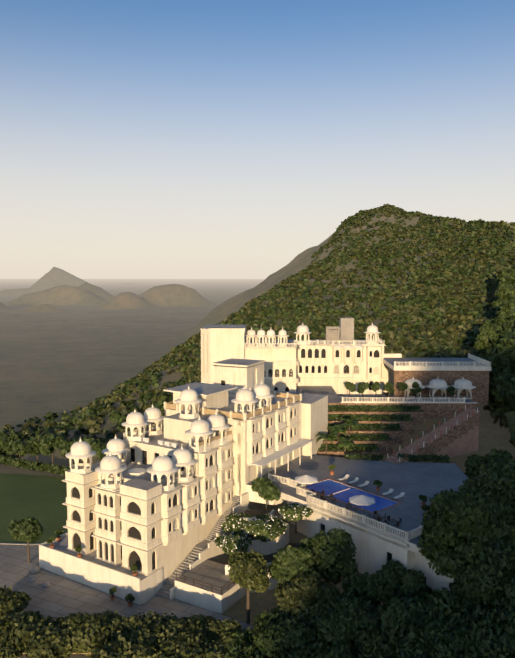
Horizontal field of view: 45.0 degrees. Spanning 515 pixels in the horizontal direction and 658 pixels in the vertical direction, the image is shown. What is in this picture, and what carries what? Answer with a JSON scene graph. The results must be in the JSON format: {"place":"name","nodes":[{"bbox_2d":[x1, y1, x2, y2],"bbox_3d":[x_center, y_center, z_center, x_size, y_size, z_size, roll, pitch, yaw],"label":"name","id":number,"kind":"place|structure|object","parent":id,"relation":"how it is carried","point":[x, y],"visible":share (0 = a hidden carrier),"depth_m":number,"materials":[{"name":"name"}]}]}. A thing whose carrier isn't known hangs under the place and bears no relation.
{"place":"outdoors","nodes":[
{"label":"outdoors","id":0,"kind":"place"},
{"bbox_2d":[0,473,67,544],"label":"lawn ground","id":1,"kind":"structure","parent":0,"point":[41,499],"depth_m":112.89,"materials":[{"name":"green plant"}]},
{"bbox_2d":[0,213,514,657],"bbox_3d":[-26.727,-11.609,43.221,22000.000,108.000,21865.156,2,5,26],"label":"terrain","id":2,"kind":"structure","parent":0,"point":[69,342],"depth_m":424.43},
{"bbox_2d":[0,431,122,562],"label":"trees","id":3,"kind":"object","parent":2,"relation":"on","point":[28,530],"visible":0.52,"depth_m":131.52,"materials":[{"name":"green plant"}]},
{"bbox_2d":[0,545,252,657],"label":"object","id":4,"kind":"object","parent":2,"relation":"on","point":[59,596],"visible":0.43,"depth_m":79.81,"materials":[{"name":"stone"}]},
{"bbox_2d":[28,576,36,581],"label":"garden boulder","id":5,"kind":"object","parent":4,"relation":"on","point":[32,578],"visible":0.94,"depth_m":83.99,"materials":[{"name":"stone"}]},
{"bbox_2d":[29,566,39,573],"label":"garden boulder","id":6,"kind":"object","parent":4,"relation":"on","point":[34,569],"visible":0.98,"depth_m":86.43,"materials":[{"name":"stone"}]},
{"bbox_2d":[42,582,49,587],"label":"garden boulder","id":7,"kind":"object","parent":4,"relation":"on","point":[45,584],"visible":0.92,"depth_m":82.48,"materials":[{"name":"stone"}]},
{"bbox_2d":[39,380,312,613],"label":"palace wing","id":8,"kind":"structure","parent":2,"relation":"on","point":[157,504],"depth_m":86.41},
{"bbox_2d":[46,381,454,606],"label":"garden plants","id":9,"kind":"object","parent":2,"relation":"on","point":[266,527],"visible":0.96,"depth_m":105.44,"materials":[{"name":"green plant"}]},
{"bbox_2d":[0,457,514,657],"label":"trees","id":10,"kind":"object","parent":2,"relation":"on","point":[470,525],"visible":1,"depth_m":68.00,"materials":[{"name":"green plant"}]},
{"bbox_2d":[0,203,514,463],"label":"hill scrub","id":11,"kind":"object","parent":2,"relation":"on","point":[464,298],"visible":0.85,"depth_m":229.91,"materials":[{"name":"green plant"}]},
{"bbox_2d":[201,317,490,460],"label":"palace block","id":12,"kind":"structure","parent":2,"relation":"on","point":[334,361],"depth_m":137.49,"materials":[{"name":"beige paint"}]},
{"bbox_2d":[212,358,327,455],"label":"building block","id":13,"kind":"structure","parent":12,"relation":"on","point":[241,373],"depth_m":114.52,"materials":[{"name":"beige paint"}]},
{"bbox_2d":[225,405,480,592],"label":"entrance stairs","id":14,"kind":"structure","parent":2,"relation":"on","point":[457,435],"depth_m":111.27,"materials":[{"name":"stone"}]},
{"bbox_2d":[268,473,484,595],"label":"retaining wall","id":15,"kind":"structure","parent":2,"relation":"on","point":[373,554],"depth_m":79.04,"materials":[{"name":"white paint"}]},
{"bbox_2d":[237,455,468,556],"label":"pool deck","id":16,"kind":"structure","parent":15,"relation":"attached to","point":[412,481],"depth_m":94.46,"materials":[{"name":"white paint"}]},
{"bbox_2d":[295,475,317,493],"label":"pool umbrella","id":17,"kind":"object","parent":16,"relation":"on","point":[305,479],"visible":0.85,"depth_m":89.33,"materials":[{"name":"fabric"}]},
{"bbox_2d":[312,489,324,499],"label":"patio table set","id":18,"kind":"object","parent":16,"relation":"on","point":[322,493],"visible":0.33,"depth_m":88.76,"materials":[{"name":"brown wood"}]},
{"bbox_2d":[321,493,335,503],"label":"patio table set","id":19,"kind":"object","parent":16,"relation":"on","point":[328,497],"visible":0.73,"depth_m":86.75,"materials":[{"name":"brown wood"}]},
{"bbox_2d":[340,502,356,510],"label":"patio table set","id":20,"kind":"object","parent":16,"relation":"on","point":[348,505],"visible":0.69,"depth_m":83.70,"materials":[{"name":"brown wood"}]},
{"bbox_2d":[349,495,374,514],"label":"pool umbrella","id":21,"kind":"object","parent":16,"relation":"on","point":[361,500],"visible":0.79,"depth_m":80.98,"materials":[{"name":"fabric"}]},
{"bbox_2d":[368,511,385,522],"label":"patio table set","id":22,"kind":"object","parent":16,"relation":"on","point":[378,516],"visible":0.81,"depth_m":80.21,"materials":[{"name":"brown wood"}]},
{"bbox_2d":[382,488,393,494],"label":"sun lounger","id":23,"kind":"object","parent":16,"relation":"on","point":[389,491],"visible":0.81,"depth_m":89.92,"materials":[{"name":"white plastic"}]},
{"bbox_2d":[385,516,401,526],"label":"patio table set","id":24,"kind":"object","parent":16,"relation":"on","point":[396,521],"visible":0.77,"depth_m":78.61,"materials":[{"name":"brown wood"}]},
{"bbox_2d":[393,492,404,500],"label":"sun lounger","id":25,"kind":"object","parent":16,"relation":"on","point":[400,495],"visible":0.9,"depth_m":88.28,"materials":[{"name":"white plastic"}]},
{"bbox_2d":[386,263,514,478],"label":"hillside trees","id":26,"kind":"object","parent":2,"relation":"on","point":[495,340],"visible":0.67,"depth_m":147.67,"materials":[{"name":"green plant"}]},
{"bbox_2d":[0,0,514,278],"label":"sky","id":27,"kind":"structure","parent":0,"point":[140,139],"materials":[{"name":"blue"}]}
]}

